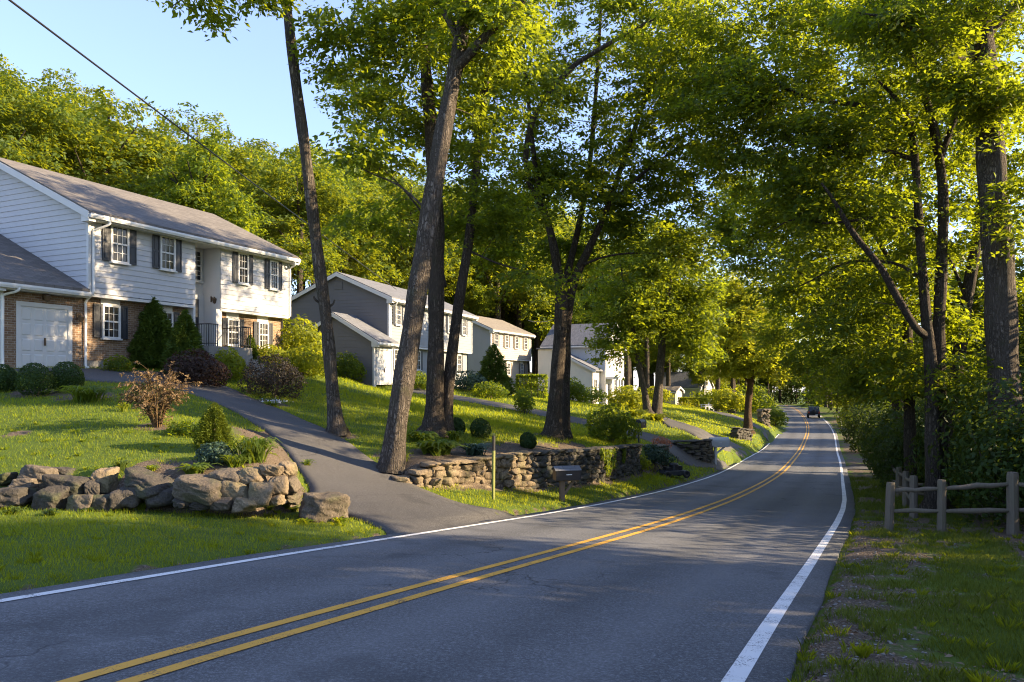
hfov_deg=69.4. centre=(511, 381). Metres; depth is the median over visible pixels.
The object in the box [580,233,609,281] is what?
woodland tree
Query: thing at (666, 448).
stone wall
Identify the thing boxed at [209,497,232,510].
boulder
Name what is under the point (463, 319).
window
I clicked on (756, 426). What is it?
driveway
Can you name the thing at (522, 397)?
green shrub
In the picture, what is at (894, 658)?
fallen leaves
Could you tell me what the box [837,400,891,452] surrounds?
undergrowth bush
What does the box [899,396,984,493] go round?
undergrowth bush
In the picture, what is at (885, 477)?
undergrowth bush
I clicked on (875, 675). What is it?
verge grass
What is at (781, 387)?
woodland tree
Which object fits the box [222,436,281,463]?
yellow grass clump
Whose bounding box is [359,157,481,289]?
woodland tree
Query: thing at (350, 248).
woodland tree
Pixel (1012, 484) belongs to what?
rail fence
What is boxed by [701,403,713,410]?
lawn chair
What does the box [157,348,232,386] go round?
purple maple
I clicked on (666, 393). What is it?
yellow shrub
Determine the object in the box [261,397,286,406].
white flower clump
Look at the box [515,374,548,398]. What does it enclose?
hedge
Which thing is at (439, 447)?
fern clump
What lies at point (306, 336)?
yellow shrub
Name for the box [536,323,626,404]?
house
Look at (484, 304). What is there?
woodland tree
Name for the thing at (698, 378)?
woodland tree
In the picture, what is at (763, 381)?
woodland tree
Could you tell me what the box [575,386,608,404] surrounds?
green shrub
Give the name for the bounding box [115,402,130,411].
yellow grass clump
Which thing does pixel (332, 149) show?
woodland tree
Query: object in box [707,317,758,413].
woodland tree
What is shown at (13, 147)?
woodland tree
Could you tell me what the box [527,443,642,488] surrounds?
stone wall
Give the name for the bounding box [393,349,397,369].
window
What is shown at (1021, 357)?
undergrowth bush
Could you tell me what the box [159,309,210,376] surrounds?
bushy conifer
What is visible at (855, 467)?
path
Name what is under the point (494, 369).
loose conifer
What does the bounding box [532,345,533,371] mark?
woodland tree
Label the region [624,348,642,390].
woodland tree
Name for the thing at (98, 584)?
road edge line
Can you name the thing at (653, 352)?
woodland tree
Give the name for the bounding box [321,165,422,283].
woodland tree
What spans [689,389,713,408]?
green shrub
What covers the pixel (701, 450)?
stone wall
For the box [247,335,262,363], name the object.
conifer
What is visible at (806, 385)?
woodland tree
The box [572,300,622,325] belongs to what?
woodland tree
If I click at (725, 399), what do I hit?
shrub
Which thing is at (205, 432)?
dwarf spruce
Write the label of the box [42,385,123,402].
daylily clump
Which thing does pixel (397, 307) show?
window
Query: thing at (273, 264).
window
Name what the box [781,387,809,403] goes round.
undergrowth bush
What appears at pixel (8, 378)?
boxwood ball
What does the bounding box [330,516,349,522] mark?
weed tuft
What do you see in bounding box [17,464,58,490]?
boulder
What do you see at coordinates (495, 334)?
window
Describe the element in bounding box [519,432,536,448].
boxwood ball
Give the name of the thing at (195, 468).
hosta clump
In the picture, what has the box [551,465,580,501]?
mailbox
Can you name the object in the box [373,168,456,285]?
woodland tree
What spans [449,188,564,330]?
woodland tree
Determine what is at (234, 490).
boulder
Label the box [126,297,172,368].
bushy conifer
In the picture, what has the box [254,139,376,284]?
woodland tree
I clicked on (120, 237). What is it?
window
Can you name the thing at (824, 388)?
woodland tree
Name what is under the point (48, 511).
weed tuft
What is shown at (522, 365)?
window
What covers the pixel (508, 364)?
window
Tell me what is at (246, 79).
sky
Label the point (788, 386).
woodland tree
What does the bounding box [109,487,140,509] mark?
boulder
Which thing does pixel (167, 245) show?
window
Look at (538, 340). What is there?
woodland tree
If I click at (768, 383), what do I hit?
woodland tree
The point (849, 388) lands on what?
shaded tree
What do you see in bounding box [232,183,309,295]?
woodland tree
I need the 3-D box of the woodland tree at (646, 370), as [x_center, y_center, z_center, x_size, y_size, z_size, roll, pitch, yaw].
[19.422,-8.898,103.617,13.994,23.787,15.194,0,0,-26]
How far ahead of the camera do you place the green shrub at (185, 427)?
15.00 m
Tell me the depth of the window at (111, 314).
26.61 m
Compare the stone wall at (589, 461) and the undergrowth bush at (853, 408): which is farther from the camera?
the undergrowth bush at (853, 408)
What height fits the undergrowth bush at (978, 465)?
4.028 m
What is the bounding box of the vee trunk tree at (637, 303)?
[575,215,736,413]
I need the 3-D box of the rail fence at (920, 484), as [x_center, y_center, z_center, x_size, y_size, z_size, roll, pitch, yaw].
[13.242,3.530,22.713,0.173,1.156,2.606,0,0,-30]
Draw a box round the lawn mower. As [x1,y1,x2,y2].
[655,457,689,477]
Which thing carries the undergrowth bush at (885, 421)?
on the ground at (842, 586)
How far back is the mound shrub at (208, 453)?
12.98 m
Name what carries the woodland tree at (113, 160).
on the ground at (842, 586)
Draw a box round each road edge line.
[0,414,785,601]
[721,416,846,681]
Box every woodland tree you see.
[0,53,34,96]
[0,56,93,173]
[0,68,126,176]
[0,74,21,156]
[0,81,25,133]
[4,84,195,194]
[27,68,116,126]
[129,102,264,220]
[134,117,278,242]
[219,139,284,230]
[229,137,293,272]
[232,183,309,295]
[234,142,369,292]
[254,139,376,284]
[281,147,374,293]
[306,165,404,283]
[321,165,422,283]
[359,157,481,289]
[360,161,383,185]
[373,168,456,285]
[406,181,480,304]
[444,250,504,316]
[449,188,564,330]
[470,300,523,320]
[486,311,527,329]
[489,185,565,328]
[489,306,529,325]
[501,209,603,373]
[507,320,536,373]
[518,264,587,339]
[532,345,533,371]
[534,199,589,341]
[541,266,607,322]
[551,198,608,291]
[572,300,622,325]
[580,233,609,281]
[580,240,674,394]
[592,258,690,390]
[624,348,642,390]
[629,358,631,385]
[638,286,695,385]
[640,331,674,371]
[641,345,685,373]
[678,267,732,410]
[679,353,721,389]
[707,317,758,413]
[756,376,778,392]
[764,375,775,392]
[766,380,793,392]
[772,377,781,403]
[780,377,802,403]
[802,353,815,402]
[806,335,843,406]
[807,347,832,409]
[815,375,837,412]
[858,316,922,409]
[913,214,1023,376]
[1015,243,1023,279]
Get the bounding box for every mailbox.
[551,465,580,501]
[634,418,646,442]
[708,437,729,464]
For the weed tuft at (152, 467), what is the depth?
12.64 m
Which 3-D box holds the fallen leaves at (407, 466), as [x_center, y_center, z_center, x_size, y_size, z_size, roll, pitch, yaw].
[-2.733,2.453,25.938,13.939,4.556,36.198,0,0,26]
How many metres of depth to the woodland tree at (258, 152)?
63.47 m
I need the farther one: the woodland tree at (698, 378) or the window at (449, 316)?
the woodland tree at (698, 378)
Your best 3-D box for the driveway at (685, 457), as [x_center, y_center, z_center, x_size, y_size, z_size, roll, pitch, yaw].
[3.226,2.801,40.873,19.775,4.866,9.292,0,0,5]
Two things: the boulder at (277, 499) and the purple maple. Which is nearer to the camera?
the boulder at (277, 499)
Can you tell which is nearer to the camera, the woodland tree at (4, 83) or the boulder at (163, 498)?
the boulder at (163, 498)
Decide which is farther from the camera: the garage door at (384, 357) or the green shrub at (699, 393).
the green shrub at (699, 393)
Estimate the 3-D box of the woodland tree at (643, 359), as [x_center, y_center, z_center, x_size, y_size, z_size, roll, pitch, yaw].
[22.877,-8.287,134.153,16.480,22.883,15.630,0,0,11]
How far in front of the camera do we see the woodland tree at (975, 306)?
35.70 m
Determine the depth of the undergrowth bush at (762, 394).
159.75 m
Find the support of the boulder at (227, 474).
on the boulder at (203, 489)
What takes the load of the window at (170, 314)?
in the house at (89, 270)
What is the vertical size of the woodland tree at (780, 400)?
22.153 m
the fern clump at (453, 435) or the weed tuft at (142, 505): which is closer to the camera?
the weed tuft at (142, 505)
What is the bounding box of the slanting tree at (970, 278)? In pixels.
[868,0,1023,505]
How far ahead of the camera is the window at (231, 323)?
31.93 m
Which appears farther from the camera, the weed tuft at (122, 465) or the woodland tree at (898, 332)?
the woodland tree at (898, 332)
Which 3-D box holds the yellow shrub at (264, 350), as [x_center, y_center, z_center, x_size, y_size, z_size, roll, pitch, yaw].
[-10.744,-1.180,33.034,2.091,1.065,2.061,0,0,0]
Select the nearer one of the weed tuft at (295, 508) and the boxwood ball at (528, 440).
the weed tuft at (295, 508)
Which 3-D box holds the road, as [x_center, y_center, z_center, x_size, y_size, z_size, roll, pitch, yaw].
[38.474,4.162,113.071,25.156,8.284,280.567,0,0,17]
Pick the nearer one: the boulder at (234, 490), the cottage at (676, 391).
the boulder at (234, 490)
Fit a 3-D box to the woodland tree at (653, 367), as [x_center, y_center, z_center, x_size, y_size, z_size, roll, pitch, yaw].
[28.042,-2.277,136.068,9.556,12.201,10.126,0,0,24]
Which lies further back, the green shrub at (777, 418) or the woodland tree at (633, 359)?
the woodland tree at (633, 359)
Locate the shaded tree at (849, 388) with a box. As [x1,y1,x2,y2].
[713,0,1012,492]
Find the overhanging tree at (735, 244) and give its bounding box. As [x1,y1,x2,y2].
[669,154,937,423]
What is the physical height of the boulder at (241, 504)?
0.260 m
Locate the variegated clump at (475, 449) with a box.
[453,443,495,455]
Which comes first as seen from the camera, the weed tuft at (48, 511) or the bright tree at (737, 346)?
the weed tuft at (48, 511)
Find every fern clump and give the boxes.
[406,430,440,441]
[410,439,469,455]
[443,430,464,440]
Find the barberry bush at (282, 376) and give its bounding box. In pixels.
[237,352,308,398]
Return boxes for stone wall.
[390,450,535,489]
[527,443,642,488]
[645,444,672,466]
[666,439,713,462]
[729,427,754,440]
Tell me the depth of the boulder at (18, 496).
11.70 m
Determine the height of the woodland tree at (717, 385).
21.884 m
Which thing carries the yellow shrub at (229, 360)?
on the ground at (842, 586)
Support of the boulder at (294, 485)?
on the boulder at (291, 499)
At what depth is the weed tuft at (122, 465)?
12.68 m
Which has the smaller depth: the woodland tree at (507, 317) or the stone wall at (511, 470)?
the stone wall at (511, 470)
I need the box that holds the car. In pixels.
[807,406,819,417]
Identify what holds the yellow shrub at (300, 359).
on the ground at (842, 586)
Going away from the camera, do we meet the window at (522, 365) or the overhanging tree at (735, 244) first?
the overhanging tree at (735, 244)
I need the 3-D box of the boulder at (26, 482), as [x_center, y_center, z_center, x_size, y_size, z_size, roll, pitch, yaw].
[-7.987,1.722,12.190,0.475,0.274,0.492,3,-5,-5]
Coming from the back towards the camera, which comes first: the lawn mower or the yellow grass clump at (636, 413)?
the yellow grass clump at (636, 413)
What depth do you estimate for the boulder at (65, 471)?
12.56 m
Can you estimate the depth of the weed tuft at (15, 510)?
11.18 m
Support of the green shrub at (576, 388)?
on the ground at (842, 586)
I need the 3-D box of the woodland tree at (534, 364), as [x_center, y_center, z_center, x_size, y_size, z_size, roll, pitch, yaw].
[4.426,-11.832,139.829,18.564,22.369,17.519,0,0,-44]
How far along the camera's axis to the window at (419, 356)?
50.49 m
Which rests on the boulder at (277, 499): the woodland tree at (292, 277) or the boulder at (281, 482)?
the boulder at (281, 482)
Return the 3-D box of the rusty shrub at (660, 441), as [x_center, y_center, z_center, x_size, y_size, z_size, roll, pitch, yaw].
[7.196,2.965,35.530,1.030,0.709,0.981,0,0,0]
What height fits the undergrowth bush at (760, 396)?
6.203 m
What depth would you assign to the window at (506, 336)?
75.22 m
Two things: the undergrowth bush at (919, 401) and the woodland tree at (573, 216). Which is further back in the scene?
the woodland tree at (573, 216)
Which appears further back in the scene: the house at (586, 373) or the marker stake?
the house at (586, 373)
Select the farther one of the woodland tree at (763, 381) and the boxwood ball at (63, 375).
the woodland tree at (763, 381)
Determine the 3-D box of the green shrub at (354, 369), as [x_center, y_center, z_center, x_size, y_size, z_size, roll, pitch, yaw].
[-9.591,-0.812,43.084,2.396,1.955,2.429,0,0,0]
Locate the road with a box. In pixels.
[0,405,855,681]
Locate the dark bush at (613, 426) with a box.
[584,402,641,442]
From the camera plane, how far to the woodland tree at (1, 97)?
43.23 m
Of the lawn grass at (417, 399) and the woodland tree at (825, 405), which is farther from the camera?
the woodland tree at (825, 405)
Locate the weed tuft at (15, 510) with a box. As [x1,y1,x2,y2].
[0,505,27,514]
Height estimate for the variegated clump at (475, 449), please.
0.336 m
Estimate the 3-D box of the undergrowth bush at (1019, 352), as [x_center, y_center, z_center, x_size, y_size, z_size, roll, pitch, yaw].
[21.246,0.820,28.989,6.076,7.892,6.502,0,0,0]
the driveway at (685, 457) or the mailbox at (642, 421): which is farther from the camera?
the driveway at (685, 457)
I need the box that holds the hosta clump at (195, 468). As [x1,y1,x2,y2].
[171,462,223,473]
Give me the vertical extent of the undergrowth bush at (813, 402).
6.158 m
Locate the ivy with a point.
(609, 466)
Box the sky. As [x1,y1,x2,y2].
[0,0,1023,391]
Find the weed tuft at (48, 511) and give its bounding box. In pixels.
[34,508,59,515]
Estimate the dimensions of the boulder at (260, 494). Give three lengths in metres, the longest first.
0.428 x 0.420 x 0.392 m
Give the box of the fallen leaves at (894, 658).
[806,475,1023,681]
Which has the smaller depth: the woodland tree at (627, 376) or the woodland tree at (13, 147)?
the woodland tree at (13, 147)
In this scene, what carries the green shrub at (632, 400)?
on the ground at (842, 586)
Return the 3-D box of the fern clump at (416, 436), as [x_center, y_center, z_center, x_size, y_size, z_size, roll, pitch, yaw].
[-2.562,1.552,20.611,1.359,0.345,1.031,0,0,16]
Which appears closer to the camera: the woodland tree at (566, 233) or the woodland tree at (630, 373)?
the woodland tree at (566, 233)
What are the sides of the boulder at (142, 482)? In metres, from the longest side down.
0.796 x 0.761 x 0.409 m
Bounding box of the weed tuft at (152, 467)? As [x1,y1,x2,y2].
[145,465,160,470]
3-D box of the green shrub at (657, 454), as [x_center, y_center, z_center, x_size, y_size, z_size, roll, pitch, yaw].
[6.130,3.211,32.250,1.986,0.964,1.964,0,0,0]
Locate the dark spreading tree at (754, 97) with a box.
[607,0,1023,513]
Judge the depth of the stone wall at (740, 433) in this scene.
61.04 m
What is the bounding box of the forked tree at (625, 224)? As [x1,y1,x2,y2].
[444,0,767,440]
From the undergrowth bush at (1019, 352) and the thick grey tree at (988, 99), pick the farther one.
the undergrowth bush at (1019, 352)
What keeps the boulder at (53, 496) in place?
on the ground at (842, 586)
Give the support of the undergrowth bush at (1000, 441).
on the ground at (842, 586)
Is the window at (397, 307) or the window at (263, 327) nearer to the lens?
the window at (263, 327)
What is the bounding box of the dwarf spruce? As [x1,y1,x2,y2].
[192,402,234,448]
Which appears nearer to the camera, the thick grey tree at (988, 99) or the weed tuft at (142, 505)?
the weed tuft at (142, 505)
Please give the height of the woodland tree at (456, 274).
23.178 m
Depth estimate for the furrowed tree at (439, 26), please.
18.41 m
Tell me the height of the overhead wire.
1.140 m
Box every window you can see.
[100,304,122,340]
[109,225,130,265]
[158,236,177,272]
[166,311,172,326]
[195,249,203,282]
[226,318,239,346]
[236,252,250,285]
[258,322,268,347]
[268,260,279,290]
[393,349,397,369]
[395,304,401,325]
[417,351,421,370]
[447,315,451,333]
[457,354,460,374]
[461,318,466,335]
[494,333,497,346]
[505,335,508,347]
[507,363,510,374]
[515,336,517,348]
[521,363,523,373]
[524,337,526,349]
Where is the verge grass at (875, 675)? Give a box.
[792,475,1023,681]
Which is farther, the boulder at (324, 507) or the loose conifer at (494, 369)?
the loose conifer at (494, 369)
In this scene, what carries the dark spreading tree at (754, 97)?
on the ground at (842, 586)
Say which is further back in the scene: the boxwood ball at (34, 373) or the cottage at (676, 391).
the cottage at (676, 391)
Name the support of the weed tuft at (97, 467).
on the ground at (842, 586)
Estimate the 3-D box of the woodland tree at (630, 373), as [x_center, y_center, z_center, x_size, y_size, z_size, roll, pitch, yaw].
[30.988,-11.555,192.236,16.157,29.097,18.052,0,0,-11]
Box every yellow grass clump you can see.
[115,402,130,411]
[214,453,253,467]
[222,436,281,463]
[624,409,649,416]
[645,413,675,420]
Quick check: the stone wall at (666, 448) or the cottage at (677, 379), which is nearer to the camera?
the stone wall at (666, 448)
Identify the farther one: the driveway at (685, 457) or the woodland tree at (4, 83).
the woodland tree at (4, 83)
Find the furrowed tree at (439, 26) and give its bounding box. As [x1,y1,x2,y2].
[285,0,555,473]
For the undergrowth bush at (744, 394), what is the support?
on the ground at (842, 586)
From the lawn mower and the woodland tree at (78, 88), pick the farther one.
the woodland tree at (78, 88)
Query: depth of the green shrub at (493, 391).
46.52 m
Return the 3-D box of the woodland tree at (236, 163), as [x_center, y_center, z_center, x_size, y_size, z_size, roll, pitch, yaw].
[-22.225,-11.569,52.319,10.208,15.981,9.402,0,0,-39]
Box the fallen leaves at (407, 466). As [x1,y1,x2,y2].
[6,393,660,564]
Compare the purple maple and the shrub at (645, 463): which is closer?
the purple maple
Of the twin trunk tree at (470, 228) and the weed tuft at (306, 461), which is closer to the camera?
the weed tuft at (306, 461)
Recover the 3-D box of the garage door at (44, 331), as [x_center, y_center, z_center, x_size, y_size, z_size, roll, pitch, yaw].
[-15.416,-1.425,24.392,0.071,1.990,1.590,0,0,24]
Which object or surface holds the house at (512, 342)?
on the ground at (842, 586)
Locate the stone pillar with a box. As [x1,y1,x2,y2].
[756,409,771,427]
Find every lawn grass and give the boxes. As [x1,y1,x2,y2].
[241,363,779,484]
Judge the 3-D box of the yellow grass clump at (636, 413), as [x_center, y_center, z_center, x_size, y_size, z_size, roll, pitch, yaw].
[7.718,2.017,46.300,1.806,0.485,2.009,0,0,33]
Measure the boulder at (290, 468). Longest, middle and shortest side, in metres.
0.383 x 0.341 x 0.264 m
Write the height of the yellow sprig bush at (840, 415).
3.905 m
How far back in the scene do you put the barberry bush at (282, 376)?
24.71 m
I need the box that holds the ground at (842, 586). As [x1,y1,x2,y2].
[0,316,1023,681]
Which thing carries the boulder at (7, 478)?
on the ground at (842, 586)
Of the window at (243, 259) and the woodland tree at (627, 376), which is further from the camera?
the woodland tree at (627, 376)
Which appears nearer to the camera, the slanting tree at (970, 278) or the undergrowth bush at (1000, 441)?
the undergrowth bush at (1000, 441)
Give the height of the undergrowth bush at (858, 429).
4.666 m
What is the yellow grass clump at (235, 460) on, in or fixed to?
on the ground at (842, 586)
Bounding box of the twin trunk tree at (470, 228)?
[307,0,588,437]
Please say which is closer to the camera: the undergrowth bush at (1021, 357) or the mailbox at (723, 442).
the undergrowth bush at (1021, 357)
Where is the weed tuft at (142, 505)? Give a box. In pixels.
[137,500,145,509]
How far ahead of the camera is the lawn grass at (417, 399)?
40.40 m
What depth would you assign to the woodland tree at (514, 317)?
125.75 m
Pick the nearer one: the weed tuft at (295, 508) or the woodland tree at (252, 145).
the weed tuft at (295, 508)
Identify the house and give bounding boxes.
[0,157,300,376]
[291,271,478,386]
[468,316,535,383]
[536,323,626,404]
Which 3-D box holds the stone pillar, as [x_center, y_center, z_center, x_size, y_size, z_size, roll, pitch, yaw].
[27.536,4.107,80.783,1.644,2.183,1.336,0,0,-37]
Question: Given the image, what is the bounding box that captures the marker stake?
[492,433,494,499]
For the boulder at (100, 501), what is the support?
on the ground at (842, 586)
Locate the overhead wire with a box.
[8,0,395,288]
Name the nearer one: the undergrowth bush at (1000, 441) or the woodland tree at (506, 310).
the undergrowth bush at (1000, 441)
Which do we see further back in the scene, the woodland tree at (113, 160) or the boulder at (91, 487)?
the woodland tree at (113, 160)
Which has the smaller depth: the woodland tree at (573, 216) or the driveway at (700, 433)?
the driveway at (700, 433)
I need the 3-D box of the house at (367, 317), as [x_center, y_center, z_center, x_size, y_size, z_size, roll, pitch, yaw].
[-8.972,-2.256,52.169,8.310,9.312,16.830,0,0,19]
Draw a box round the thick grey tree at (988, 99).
[817,0,1023,519]
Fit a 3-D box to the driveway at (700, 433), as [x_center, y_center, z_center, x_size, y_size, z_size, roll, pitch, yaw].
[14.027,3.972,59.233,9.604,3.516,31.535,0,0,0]
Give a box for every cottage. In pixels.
[653,386,684,404]
[663,372,714,408]
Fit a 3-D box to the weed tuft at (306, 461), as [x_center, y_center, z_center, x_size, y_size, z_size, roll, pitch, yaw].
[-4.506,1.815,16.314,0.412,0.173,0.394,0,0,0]
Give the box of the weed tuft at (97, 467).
[92,465,108,469]
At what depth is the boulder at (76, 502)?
11.70 m
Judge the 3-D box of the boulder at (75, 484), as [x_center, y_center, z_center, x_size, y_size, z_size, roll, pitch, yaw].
[-7.229,1.714,12.094,0.658,0.422,0.488,2,2,4]
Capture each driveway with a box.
[8,368,543,535]
[413,388,733,470]
[661,417,754,457]
[699,408,768,440]
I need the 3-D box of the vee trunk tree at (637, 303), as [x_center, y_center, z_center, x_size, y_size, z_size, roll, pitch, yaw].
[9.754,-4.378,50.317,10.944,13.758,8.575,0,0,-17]
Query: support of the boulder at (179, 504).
on the ground at (842, 586)
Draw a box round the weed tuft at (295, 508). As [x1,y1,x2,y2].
[286,505,298,511]
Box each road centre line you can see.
[56,405,806,681]
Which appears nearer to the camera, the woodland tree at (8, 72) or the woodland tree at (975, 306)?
the woodland tree at (975, 306)
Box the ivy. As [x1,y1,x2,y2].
[599,448,626,481]
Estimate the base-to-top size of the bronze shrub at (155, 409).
1.471 m
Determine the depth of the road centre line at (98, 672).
5.98 m
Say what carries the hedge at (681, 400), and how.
on the ground at (842, 586)
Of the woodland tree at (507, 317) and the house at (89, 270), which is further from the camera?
the woodland tree at (507, 317)
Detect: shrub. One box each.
[99,353,134,371]
[114,361,201,427]
[162,420,199,436]
[192,441,237,464]
[214,346,248,379]
[256,343,288,362]
[276,314,322,366]
[276,345,337,377]
[336,351,366,381]
[414,370,426,383]
[414,377,425,389]
[454,370,491,391]
[471,380,509,398]
[513,388,535,412]
[570,377,587,400]
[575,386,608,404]
[607,385,652,409]
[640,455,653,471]
[641,386,674,402]
[642,444,676,464]
[651,436,672,448]
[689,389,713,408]
[707,388,752,412]
[762,406,788,425]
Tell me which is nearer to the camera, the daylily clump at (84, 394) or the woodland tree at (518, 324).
the daylily clump at (84, 394)
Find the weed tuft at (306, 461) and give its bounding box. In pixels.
[300,459,315,465]
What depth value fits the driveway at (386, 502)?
16.34 m
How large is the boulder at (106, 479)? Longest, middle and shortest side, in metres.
0.453 x 0.372 x 0.371 m
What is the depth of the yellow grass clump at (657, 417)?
45.66 m
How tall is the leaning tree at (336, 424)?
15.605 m
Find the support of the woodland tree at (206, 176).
on the ground at (842, 586)
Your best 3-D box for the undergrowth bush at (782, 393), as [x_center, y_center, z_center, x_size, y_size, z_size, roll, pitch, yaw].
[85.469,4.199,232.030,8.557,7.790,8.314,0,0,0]
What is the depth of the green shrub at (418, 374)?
46.78 m
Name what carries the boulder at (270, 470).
on the boulder at (281, 482)
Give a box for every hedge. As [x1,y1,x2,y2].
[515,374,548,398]
[677,397,708,409]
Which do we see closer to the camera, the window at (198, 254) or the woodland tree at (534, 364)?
the window at (198, 254)
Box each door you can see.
[21,306,67,367]
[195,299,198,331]
[378,350,390,384]
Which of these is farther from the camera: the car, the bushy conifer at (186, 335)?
the car
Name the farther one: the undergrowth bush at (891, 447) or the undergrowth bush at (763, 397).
the undergrowth bush at (763, 397)
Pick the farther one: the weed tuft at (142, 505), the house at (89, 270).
the house at (89, 270)
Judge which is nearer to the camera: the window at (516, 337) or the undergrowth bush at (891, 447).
the undergrowth bush at (891, 447)
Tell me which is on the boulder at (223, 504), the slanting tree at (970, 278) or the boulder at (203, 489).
the boulder at (203, 489)
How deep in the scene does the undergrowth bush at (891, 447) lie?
28.05 m
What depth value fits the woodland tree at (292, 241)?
51.05 m
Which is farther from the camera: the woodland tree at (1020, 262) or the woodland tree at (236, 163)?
the woodland tree at (236, 163)
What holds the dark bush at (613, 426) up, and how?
on the ground at (842, 586)
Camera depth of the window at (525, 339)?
79.57 m
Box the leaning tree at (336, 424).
[146,0,350,435]
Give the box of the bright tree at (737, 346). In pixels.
[695,267,809,433]
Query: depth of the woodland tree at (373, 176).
98.37 m
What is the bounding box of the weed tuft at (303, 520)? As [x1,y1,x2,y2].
[296,517,316,523]
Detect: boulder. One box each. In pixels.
[0,472,17,485]
[0,487,37,508]
[7,478,38,488]
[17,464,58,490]
[31,485,69,510]
[42,474,89,497]
[53,467,75,474]
[66,494,93,511]
[84,480,100,494]
[90,466,119,493]
[90,493,116,511]
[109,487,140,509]
[124,466,174,498]
[144,486,174,508]
[172,474,221,505]
[172,498,189,509]
[188,502,209,510]
[208,468,239,482]
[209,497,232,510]
[220,480,248,501]
[231,497,256,512]
[238,467,265,484]
[248,482,274,507]
[259,464,283,475]
[268,475,288,494]
[269,494,286,505]
[278,460,297,475]
[285,493,300,504]
[287,476,300,494]
[299,491,350,522]
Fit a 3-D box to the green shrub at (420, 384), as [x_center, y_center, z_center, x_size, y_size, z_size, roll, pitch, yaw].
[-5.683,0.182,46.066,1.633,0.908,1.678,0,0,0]
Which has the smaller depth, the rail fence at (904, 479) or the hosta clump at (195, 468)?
the hosta clump at (195, 468)
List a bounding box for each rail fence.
[883,460,917,517]
[884,472,1023,534]
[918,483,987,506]
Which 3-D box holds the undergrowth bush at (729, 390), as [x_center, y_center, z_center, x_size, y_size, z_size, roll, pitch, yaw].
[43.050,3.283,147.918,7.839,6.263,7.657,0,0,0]
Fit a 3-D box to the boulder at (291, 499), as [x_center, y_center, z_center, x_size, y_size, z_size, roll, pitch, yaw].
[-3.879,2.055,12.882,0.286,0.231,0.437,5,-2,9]
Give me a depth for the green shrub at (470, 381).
49.32 m
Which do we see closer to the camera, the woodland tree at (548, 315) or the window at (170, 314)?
the window at (170, 314)
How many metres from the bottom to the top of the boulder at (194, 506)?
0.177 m
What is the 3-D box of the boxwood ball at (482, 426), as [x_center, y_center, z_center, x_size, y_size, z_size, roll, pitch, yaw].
[-0.966,1.487,22.745,0.698,0.742,0.688,0,0,0]
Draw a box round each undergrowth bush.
[720,384,744,411]
[728,385,761,411]
[744,386,777,411]
[745,385,775,409]
[753,383,772,409]
[770,384,799,403]
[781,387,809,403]
[811,388,840,406]
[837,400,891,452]
[838,398,885,431]
[853,401,924,458]
[854,405,923,478]
[858,403,924,486]
[862,418,924,487]
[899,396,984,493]
[908,396,988,508]
[915,393,924,419]
[924,370,1023,527]
[951,403,1023,529]
[957,314,1023,440]
[971,317,1023,416]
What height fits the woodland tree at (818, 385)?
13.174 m
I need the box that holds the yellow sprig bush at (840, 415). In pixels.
[834,405,856,437]
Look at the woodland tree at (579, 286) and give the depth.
101.19 m
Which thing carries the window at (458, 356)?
in the house at (367, 317)
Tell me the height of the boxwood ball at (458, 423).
0.653 m
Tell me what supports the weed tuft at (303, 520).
on the ground at (842, 586)
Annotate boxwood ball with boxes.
[0,364,17,390]
[14,362,54,395]
[48,361,84,391]
[453,417,465,434]
[470,418,491,438]
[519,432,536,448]
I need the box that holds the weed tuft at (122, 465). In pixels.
[111,459,137,470]
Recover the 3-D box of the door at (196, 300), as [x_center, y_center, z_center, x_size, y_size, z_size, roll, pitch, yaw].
[-13.309,-2.405,30.630,0.115,2.030,0.820,0,0,24]
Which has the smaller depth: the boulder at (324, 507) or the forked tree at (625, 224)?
the boulder at (324, 507)
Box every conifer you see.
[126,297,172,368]
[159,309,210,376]
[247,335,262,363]
[474,343,519,395]
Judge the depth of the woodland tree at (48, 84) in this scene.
49.29 m
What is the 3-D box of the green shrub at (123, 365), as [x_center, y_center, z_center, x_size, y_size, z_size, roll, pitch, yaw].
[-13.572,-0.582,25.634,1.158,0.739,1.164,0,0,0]

